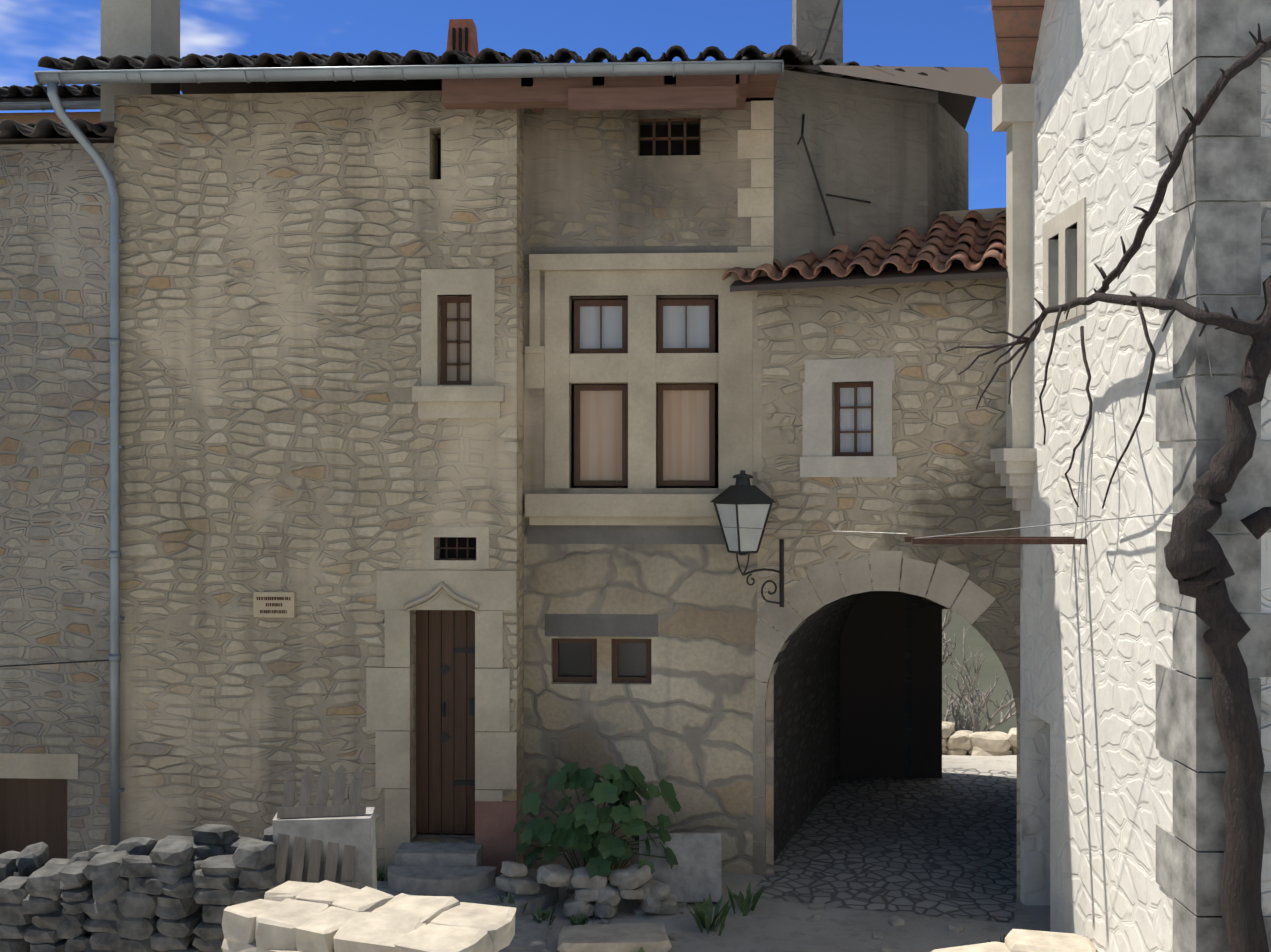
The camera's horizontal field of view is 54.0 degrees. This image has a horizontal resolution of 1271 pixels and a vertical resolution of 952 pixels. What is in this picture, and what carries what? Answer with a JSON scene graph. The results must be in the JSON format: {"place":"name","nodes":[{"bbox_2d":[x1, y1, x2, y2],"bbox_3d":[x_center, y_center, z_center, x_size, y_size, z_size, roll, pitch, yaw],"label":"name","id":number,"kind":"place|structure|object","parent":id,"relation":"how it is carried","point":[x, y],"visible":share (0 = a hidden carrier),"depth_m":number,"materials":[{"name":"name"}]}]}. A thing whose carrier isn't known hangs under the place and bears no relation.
{"place":"outdoors","nodes":[
{"label":"outdoors","id":0,"kind":"place"},
{"bbox_2d":[0,143,113,858],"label":"neighbour wall","id":1,"kind":"structure","parent":0,"point":[54,403],"depth_m":10.96,"materials":[{"name":"beige stone"}]},
{"bbox_2d":[114,91,523,880],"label":"house wall","id":2,"kind":"structure","parent":0,"point":[278,251],"depth_m":10.87,"materials":[{"name":"beige stone"}]},
{"bbox_2d":[416,610,474,833],"bbox_3d":[-1.659,2.160,11.054,0.570,2.000,0.060,0,0,3],"label":"door","id":3,"kind":"structure","parent":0,"point":[445,803],"depth_m":11.03,"materials":[{"name":"brown wood"}]},
{"bbox_2d":[439,642,474,790],"bbox_3d":[-1.562,2.125,10.991,0.350,1.310,0.062,0,0,3],"label":"door hardware","id":4,"kind":"object","parent":3,"relation":"attached to","point":[444,669],"depth_m":11.00,"materials":[{"name":"black metal"}]},
{"bbox_2d":[475,801,515,875],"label":"wall base block","id":5,"kind":"structure","parent":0,"point":[495,834],"depth_m":10.76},
{"bbox_2d":[0,0,1005,209],"label":"sky","id":6,"kind":"structure","parent":0,"point":[914,33],"materials":[{"name":"blue"}]},
{"bbox_2d":[441,609,1049,951],"bbox_3d":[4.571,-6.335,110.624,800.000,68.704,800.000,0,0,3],"label":"ground","id":7,"kind":"structure","parent":0,"point":[767,924],"depth_m":9.96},
{"bbox_2d":[0,97,100,101],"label":"house roof","id":8,"kind":"structure","parent":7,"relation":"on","point":[48,100],"depth_m":17.41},
{"bbox_2d":[0,84,100,99],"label":"roof tiles","id":9,"kind":"object","parent":8,"relation":"on","point":[65,91],"visible":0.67,"depth_m":15.97,"materials":[{"name":"tile"}]},
{"bbox_2d":[0,112,103,123],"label":"house","id":10,"kind":"structure","parent":7,"relation":"on","point":[36,117],"depth_m":16.08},
{"bbox_2d":[0,103,100,110],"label":"gutter","id":11,"kind":"object","parent":10,"relation":"attached to","point":[48,106],"visible":0.71,"depth_m":15.85,"materials":[{"name":"metal"}]},
{"bbox_2d":[0,101,100,110],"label":"gutter seams","id":12,"kind":"object","parent":11,"relation":"attached to","point":[50,102],"visible":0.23,"depth_m":15.81,"materials":[{"name":"metal"}]},
{"bbox_2d":[0,138,113,144],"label":"neighbour roof","id":13,"kind":"object","parent":7,"relation":"on","point":[59,140],"visible":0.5,"depth_m":11.08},
{"bbox_2d":[0,778,66,858],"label":"garage door","id":14,"kind":"structure","parent":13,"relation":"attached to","point":[33,811],"depth_m":11.23,"materials":[{"name":"brown wood"}]},
{"bbox_2d":[0,753,77,778],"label":"garage lintel","id":15,"kind":"structure","parent":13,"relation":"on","point":[38,766],"depth_m":10.96,"materials":[{"name":"beige stone"}]},
{"bbox_2d":[0,660,108,666],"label":"cable","id":16,"kind":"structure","parent":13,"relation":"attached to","point":[53,663],"depth_m":10.92,"materials":[{"name":"black"}]},
{"bbox_2d":[0,118,116,143],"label":"roof tiles","id":17,"kind":"object","parent":13,"relation":"on","point":[44,128],"visible":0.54,"depth_m":10.91,"materials":[{"name":"black ceramic"}]},
{"bbox_2d":[0,824,276,951],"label":"dry stone wall","id":18,"kind":"structure","parent":7,"relation":"on","point":[168,893],"depth_m":7.16,"materials":[{"name":"grey stone"}]},
{"bbox_2d":[272,807,376,889],"bbox_3d":[-1.814,2.671,7.350,0.575,1.418,0.318,0,0,-4],"label":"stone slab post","id":19,"kind":"object","parent":7,"relation":"on","point":[358,832],"visible":0.33,"depth_m":7.21,"materials":[{"name":"grey stone"}]},
{"bbox_2d":[268,765,366,890],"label":"picket gate","id":20,"kind":"structure","parent":19,"relation":"on","point":[320,808],"depth_m":7.21,"materials":[{"name":"grey wood"}]},
{"bbox_2d":[221,880,515,951],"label":"stone wall top","id":21,"kind":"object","parent":7,"relation":"on","point":[322,916],"depth_m":5.86,"materials":[{"name":"beige stone"}]},
{"bbox_2d":[377,833,558,950],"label":"door steps","id":22,"kind":"structure","parent":7,"relation":"on","point":[459,872],"depth_m":10.27,"materials":[{"name":"grey stone"}]},
{"bbox_2d":[495,861,677,918],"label":"plant bed stones","id":23,"kind":"object","parent":7,"relation":"on","point":[514,879],"visible":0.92,"depth_m":10.03,"materials":[{"name":"grey stone"}]},
{"bbox_2d":[180,65,1001,777],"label":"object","id":24,"kind":"structure","parent":7,"relation":"on","point":[872,693],"depth_m":14.59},
{"bbox_2d":[47,82,120,845],"bbox_3d":[-4.734,0.182,10.692,0.148,6.955,0.624,0,0,43],"label":"downpipe","id":25,"kind":"object","parent":24,"relation":"attached to","point":[78,134],"visible":0.96,"depth_m":10.83,"materials":[{"name":"metal"}]},
{"bbox_2d":[101,0,179,126],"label":"chimney","id":26,"kind":"object","parent":24,"relation":"on","point":[142,28],"visible":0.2,"depth_m":11.40,"materials":[{"name":"paint"}]},
{"bbox_2d":[253,592,294,617],"bbox_3d":[-3.145,1.120,10.855,0.360,0.220,0.027,0,0,3],"label":"street sign","id":27,"kind":"object","parent":24,"relation":"attached to","point":[288,605],"visible":0.93,"depth_m":10.84,"materials":[{"name":"brown"}]},
{"bbox_2d":[257,597,289,612],"bbox_3d":[-3.148,1.123,10.840,0.296,0.143,0.004,0,0,3],"label":"plaque lettering","id":28,"kind":"object","parent":27,"relation":"on","point":[274,604],"visible":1,"depth_m":10.84},
{"bbox_2d":[57,63,755,792],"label":"gutter brackets","id":29,"kind":"object","parent":24,"relation":"attached to","point":[335,81],"visible":0.56,"depth_m":10.36,"materials":[{"name":"metal"}]},
{"bbox_2d":[36,63,781,84],"bbox_3d":[-1.903,-3.328,10.335,6.210,0.075,0.150,0,0,3],"label":"gutter","id":30,"kind":"object","parent":24,"relation":"attached to","point":[442,73],"visible":0.88,"depth_m":10.28,"materials":[{"name":"metal"}]},
{"bbox_2d":[34,60,783,85],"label":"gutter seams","id":31,"kind":"object","parent":30,"relation":"attached to","point":[417,66],"visible":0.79,"depth_m":10.25,"materials":[{"name":"grey metal"}]},
{"bbox_2d":[38,44,816,70],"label":"roof tiles","id":32,"kind":"object","parent":24,"relation":"on","point":[793,54],"visible":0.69,"depth_m":10.52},
{"bbox_2d":[366,269,516,880],"bbox_3d":[-1.680,0.983,10.830,1.309,5.546,0.250,0,0,3],"label":"stone surround","id":33,"kind":"object","parent":24,"relation":"attached to","point":[389,699],"visible":0.92,"depth_m":10.78,"materials":[{"name":"beige stone"}]},
{"bbox_2d":[404,582,479,612],"bbox_3d":[-1.672,1.048,10.775,0.656,0.274,0.044,0,0,3],"label":"door lintel molding","id":34,"kind":"structure","parent":33,"relation":"attached to","point":[445,589],"depth_m":10.76,"materials":[{"name":"beige stone"}]},
{"bbox_2d":[436,537,475,559],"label":"opening bars","id":35,"kind":"object","parent":24,"relation":"attached to","point":[456,547],"visible":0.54,"depth_m":10.87,"materials":[{"name":"black metal"}]},
{"bbox_2d":[441,297,471,384],"bbox_3d":[-1.559,-1.180,10.955,0.300,0.780,0.050,0,0,3],"label":"window frame","id":36,"kind":"object","parent":24,"relation":"attached to","point":[445,319],"visible":0.83,"depth_m":10.94,"materials":[{"name":"brown wood"}]},
{"bbox_2d":[447,303,468,380],"bbox_3d":[-1.558,-1.180,10.985,0.300,0.780,0.001,0,0,3],"label":"window pane","id":37,"kind":"object","parent":36,"relation":"attached to","point":[452,347],"depth_m":10.98,"materials":[{"name":"glass"}]},
{"bbox_2d":[441,19,478,87],"bbox_3d":[-1.661,-4.025,12.005,0.360,0.670,0.360,0,0,3],"label":"chimney pot","id":38,"kind":"object","parent":24,"relation":"on","point":[470,25],"visible":0.36,"depth_m":11.89,"materials":[{"name":"orange ceramic"}]},
{"bbox_2d":[452,27,467,51],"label":"chimney vents","id":39,"kind":"object","parent":38,"relation":"in","point":[460,38],"visible":0.59,"depth_m":11.85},
{"bbox_2d":[438,124,698,557],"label":"wall openings","id":40,"kind":"object","parent":24,"relation":"attached to","point":[677,147],"visible":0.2,"depth_m":11.46,"materials":[{"name":"black"}]},
{"bbox_2d":[442,74,747,112],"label":"eave beam","id":41,"kind":"structure","parent":24,"relation":"attached to","point":[609,93],"depth_m":10.42,"materials":[{"name":"brown wood"}]},
{"bbox_2d":[524,518,773,874],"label":"wall","id":42,"kind":"structure","parent":24,"relation":"attached to","point":[682,722],"depth_m":11.17,"materials":[{"name":"beige stone"}]},
{"bbox_2d":[553,638,596,682],"bbox_3d":[-0.546,1.665,11.319,0.410,0.410,0.050,0,0,3],"label":"window frame","id":43,"kind":"object","parent":42,"relation":"on","point":[582,679],"visible":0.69,"depth_m":11.29,"materials":[{"name":"brown wood"}]},
{"bbox_2d":[559,643,591,675],"bbox_3d":[-0.545,1.665,11.349,0.410,0.410,0.001,0,0,3],"label":"window pane","id":44,"kind":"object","parent":43,"relation":"attached to","point":[575,659],"visible":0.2,"depth_m":11.35,"materials":[{"name":"grey glass"}]},
{"bbox_2d":[612,639,650,682],"bbox_3d":[-0.032,1.665,11.295,0.360,0.410,0.050,0,0,3],"label":"window frame","id":45,"kind":"object","parent":42,"relation":"on","point":[616,678],"visible":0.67,"depth_m":11.27,"materials":[{"name":"brown wood"}]},
{"bbox_2d":[618,643,645,676],"bbox_3d":[-0.030,1.665,11.325,0.360,0.410,0.001,0,0,3],"label":"window pane","id":46,"kind":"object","parent":45,"relation":"attached to","point":[631,659],"visible":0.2,"depth_m":11.32,"materials":[{"name":"grey glass"}]},
{"bbox_2d":[524,102,773,517],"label":"wall","id":47,"kind":"structure","parent":24,"relation":"attached to","point":[592,178],"depth_m":11.19,"materials":[{"name":"paint"}]},
{"bbox_2d":[574,385,627,485],"bbox_3d":[-0.314,-0.370,11.358,0.490,0.920,0.050,0,0,3],"label":"window frame","id":48,"kind":"structure","parent":47,"relation":"attached to","point":[577,480],"depth_m":11.33,"materials":[{"name":"brown wood"}]},
{"bbox_2d":[580,390,621,479],"bbox_3d":[-0.313,-0.370,11.388,0.490,0.920,0.001,0,0,3],"label":"curtain","id":49,"kind":"object","parent":48,"relation":"attached to","point":[600,435],"depth_m":11.39,"materials":[{"name":"beige fabric"}]},
{"bbox_2d":[639,118,700,155],"bbox_3d":[0.308,-3.045,11.280,0.584,0.374,0.030,0,0,3],"label":"window grille","id":50,"kind":"object","parent":47,"relation":"attached to","point":[669,138],"visible":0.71,"depth_m":11.27,"materials":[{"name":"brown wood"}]},
{"bbox_2d":[657,384,714,485],"bbox_3d":[0.460,-0.370,11.323,0.520,0.920,0.050,0,0,3],"label":"window frame","id":51,"kind":"structure","parent":47,"relation":"attached to","point":[660,389],"depth_m":11.30,"materials":[{"name":"brown wood"}]},
{"bbox_2d":[663,390,708,479],"bbox_3d":[0.461,-0.370,11.353,0.520,0.920,0.001,0,0,3],"label":"curtain","id":52,"kind":"object","parent":51,"relation":"in","point":[685,434],"depth_m":11.35,"materials":[{"name":"beige fabric"}]},
{"bbox_2d":[525,101,773,524],"bbox_3d":[0.119,-1.454,11.208,2.229,3.787,0.330,0,0,3],"label":"stone window surround","id":53,"kind":"object","parent":24,"relation":"attached to","point":[642,368],"visible":0.81,"depth_m":11.13,"materials":[{"name":"beige stone"}]},
{"bbox_2d":[574,300,627,353],"bbox_3d":[-0.314,-1.355,11.358,0.490,0.490,0.050,0,0,3],"label":"window frame","id":54,"kind":"structure","parent":53,"relation":"attached to","point":[600,303],"depth_m":11.34,"materials":[{"name":"brown wood"}]},
{"bbox_2d":[580,306,621,347],"bbox_3d":[-0.313,-1.355,11.388,0.490,0.490,0.001,0,0,3],"label":"window pane","id":55,"kind":"structure","parent":54,"relation":"in","point":[590,326],"depth_m":11.39,"materials":[{"name":"white glass"}]},
{"bbox_2d":[527,245,755,636],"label":"stain bands","id":56,"kind":"object","parent":53,"relation":"attached to","point":[623,625],"visible":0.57,"depth_m":11.18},
{"bbox_2d":[657,299,714,352],"bbox_3d":[0.460,-1.355,11.323,0.520,0.490,0.050,0,0,3],"label":"window frame","id":57,"kind":"structure","parent":53,"relation":"attached to","point":[710,303],"depth_m":11.30,"materials":[{"name":"brown wood"}]},
{"bbox_2d":[663,306,708,347],"bbox_3d":[0.461,-1.355,11.353,0.520,0.490,0.001,0,0,3],"label":"upper window pane","id":58,"kind":"object","parent":57,"relation":"in","point":[674,326],"depth_m":11.35,"materials":[{"name":"white glass"}]},
{"bbox_2d":[746,74,778,97],"bbox_3d":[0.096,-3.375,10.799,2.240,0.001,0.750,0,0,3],"label":"wooden beam","id":59,"kind":"structure","parent":24,"relation":"attached to","point":[761,85],"depth_m":10.78,"materials":[{"name":"brown wood"}]},
{"bbox_2d":[792,0,842,63],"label":"chimney stone","id":60,"kind":"object","parent":24,"relation":"on","point":[811,21],"visible":0.44,"depth_m":12.40,"materials":[{"name":"grey stone"}]},
{"bbox_2d":[801,0,839,134],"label":"electric cable","id":61,"kind":"object","parent":24,"relation":"attached to","point":[822,51],"visible":0.68,"depth_m":11.31,"materials":[{"name":"black plastic"}]},
{"bbox_2d":[742,51,932,89],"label":"roof tiles","id":62,"kind":"object","parent":24,"relation":"on","point":[826,61],"visible":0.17,"depth_m":11.23,"materials":[{"name":"ceramic"}]},
{"bbox_2d":[774,84,968,269],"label":"wall","id":63,"kind":"structure","parent":24,"relation":"on","point":[899,165],"depth_m":11.46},
{"bbox_2d":[797,135,870,235],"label":"wall cracks","id":64,"kind":"object","parent":63,"relation":"attached to","point":[817,182],"visible":0.96,"depth_m":11.18,"materials":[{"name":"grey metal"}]},
{"bbox_2d":[777,70,937,105],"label":"roof fascia","id":65,"kind":"structure","parent":63,"relation":"on","point":[852,86],"depth_m":11.35,"materials":[{"name":"wood"}]},
{"bbox_2d":[638,833,721,901],"bbox_3d":[0.369,3.270,10.431,0.689,0.591,0.401,0,0,0],"label":"leaning block","id":66,"kind":"object","parent":7,"relation":"on","point":[694,875],"depth_m":10.31,"materials":[{"name":"grey stone"}]},
{"bbox_2d":[376,861,1005,951],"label":"weeds","id":67,"kind":"object","parent":7,"relation":"on","point":[702,915],"visible":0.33,"depth_m":9.86,"materials":[{"name":"green plant"}]},
{"bbox_2d":[541,888,963,951],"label":"pebbles","id":68,"kind":"object","parent":7,"relation":"on","point":[894,920],"visible":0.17,"depth_m":9.87,"materials":[{"name":"stone"}]},
{"bbox_2d":[513,762,680,882],"bbox_3d":[-0.325,2.941,10.387,1.408,1.149,0.811,0,0,3],"label":"shrub","id":69,"kind":"object","parent":68,"relation":"on","point":[569,831],"depth_m":10.21,"materials":[{"name":"green plant"}]},
{"bbox_2d":[557,923,1096,951],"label":"stone blocks","id":70,"kind":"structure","parent":7,"relation":"on","point":[636,937],"depth_m":9.19,"materials":[{"name":"stone"}]},
{"bbox_2d":[765,593,948,861],"bbox_3d":[2.898,0.810,12.823,3.344,6.300,4.400,0,0,19],"label":"passage vault","id":71,"kind":"object","parent":7,"relation":"on","point":[807,726],"visible":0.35,"depth_m":12.87,"materials":[{"name":"stone"}]},
{"bbox_2d":[751,767,1016,922],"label":"passage cobbles","id":72,"kind":"object","parent":7,"relation":"on","point":[945,845],"visible":0.94,"depth_m":11.77,"materials":[{"name":"grey stone"}]},
{"bbox_2d":[757,278,1019,900],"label":"arch wall","id":73,"kind":"structure","parent":7,"relation":"on","point":[947,436],"depth_m":10.68,"materials":[{"name":"beige stone"}]},
{"bbox_2d":[710,470,783,606],"bbox_3d":[1.028,0.555,10.905,0.632,1.210,0.420,0,0,-28],"label":"street lamp","id":74,"kind":"object","parent":73,"relation":"attached to","point":[742,490],"depth_m":10.78,"materials":[{"name":"black metal"}]},
{"bbox_2d":[800,357,896,476],"bbox_3d":[1.864,-0.505,10.892,0.840,1.030,0.130,0,0,19],"label":"window surround","id":75,"kind":"object","parent":73,"relation":"attached to","point":[817,459],"visible":0.83,"depth_m":10.86,"materials":[{"name":"beige stone"}]},
{"bbox_2d":[835,382,872,455],"bbox_3d":[1.935,-0.495,10.973,0.360,0.650,0.050,0,0,19],"label":"arch window frame","id":76,"kind":"object","parent":75,"relation":"in","point":[855,386],"visible":0.79,"depth_m":10.97,"materials":[{"name":"brown wood"}]},
{"bbox_2d":[840,387,870,451],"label":"window panes","id":77,"kind":"object","parent":76,"relation":"in","point":[863,420],"depth_m":11.00,"materials":[{"name":"grey glass"}]},
{"bbox_2d":[730,222,1007,291],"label":"shed roof deck","id":78,"kind":"structure","parent":73,"relation":"on","point":[924,271],"depth_m":10.64,"materials":[{"name":"brown wood"}]},
{"bbox_2d":[722,210,1007,282],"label":"shed roof tiles","id":79,"kind":"object","parent":78,"relation":"on","point":[941,244],"visible":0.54,"depth_m":10.95,"materials":[{"name":"red ceramic"}]},
{"bbox_2d":[939,207,1005,222],"bbox_3d":[2.706,-2.511,12.353,2.614,0.120,0.240,0,0,19],"label":"shed coping","id":80,"kind":"object","parent":79,"relation":"on","point":[989,214],"depth_m":12.02,"materials":[{"name":"grey concrete"}]},
{"bbox_2d":[753,551,994,875],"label":"arch voussoirs","id":81,"kind":"object","parent":73,"relation":"attached to","point":[973,603],"visible":0.71,"depth_m":10.92,"materials":[{"name":"beige stone"}]},
{"bbox_2d":[942,609,1015,731],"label":"bushes","id":82,"kind":"object","parent":7,"relation":"on","point":[971,718],"visible":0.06,"depth_m":21.18,"materials":[{"name":"grey plant"}]},
{"bbox_2d":[942,721,1016,755],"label":"kerb wall","id":83,"kind":"structure","parent":7,"relation":"on","point":[971,743],"depth_m":16.47,"materials":[{"name":"stone"}]},
{"bbox_2d":[1020,0,1197,951],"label":"side wall","id":84,"kind":"structure","parent":7,"relation":"on","point":[1096,765],"depth_m":8.52,"materials":[{"name":"white stone"}]},
{"bbox_2d":[708,42,1211,538],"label":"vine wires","id":85,"kind":"object","parent":84,"relation":"attached to","point":[1070,522],"visible":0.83,"depth_m":7.30,"materials":[{"name":"grey metal"}]},
{"bbox_2d":[904,536,1086,543],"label":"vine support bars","id":86,"kind":"object","parent":84,"relation":"attached to","point":[990,540],"visible":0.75,"depth_m":8.76,"materials":[{"name":"brown metal"}]},
{"bbox_2d":[991,448,1036,510],"bbox_3d":[3.094,0.030,10.134,0.319,0.500,0.407,0,0,3],"label":"corbel","id":87,"kind":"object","parent":84,"relation":"attached to","point":[1015,468],"depth_m":10.00,"materials":[{"name":"beige stone"}]},
{"bbox_2d":[991,0,1044,83],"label":"roof eave","id":88,"kind":"object","parent":84,"relation":"attached to","point":[1017,23],"visible":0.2,"depth_m":9.87,"materials":[{"name":"wood"}]},
{"bbox_2d":[991,6,1043,70],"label":"roof battens","id":89,"kind":"object","parent":88,"relation":"on","point":[1016,38],"visible":0.62,"depth_m":9.88,"materials":[{"name":"brown wood"}]},
{"bbox_2d":[992,84,1085,447],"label":"wall dressings","id":90,"kind":"structure","parent":84,"relation":"attached to","point":[1013,111],"depth_m":10.04,"materials":[{"name":"beige stone"}]},
{"bbox_2d":[946,23,1270,951],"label":"grape vine","id":91,"kind":"object","parent":84,"relation":"attached to","point":[1200,569],"visible":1,"depth_m":6.72,"materials":[{"name":"brown plant"}]},
{"bbox_2d":[1156,0,1270,951],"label":"quoins","id":92,"kind":"object","parent":7,"relation":"on","point":[1227,239],"visible":0.6,"depth_m":6.91,"materials":[{"name":"grey stone"}]},
{"bbox_2d":[1198,57,1270,915],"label":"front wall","id":93,"kind":"structure","parent":7,"relation":"on","point":[1266,436],"depth_m":6.93,"materials":[{"name":"grey stone"}]}
]}

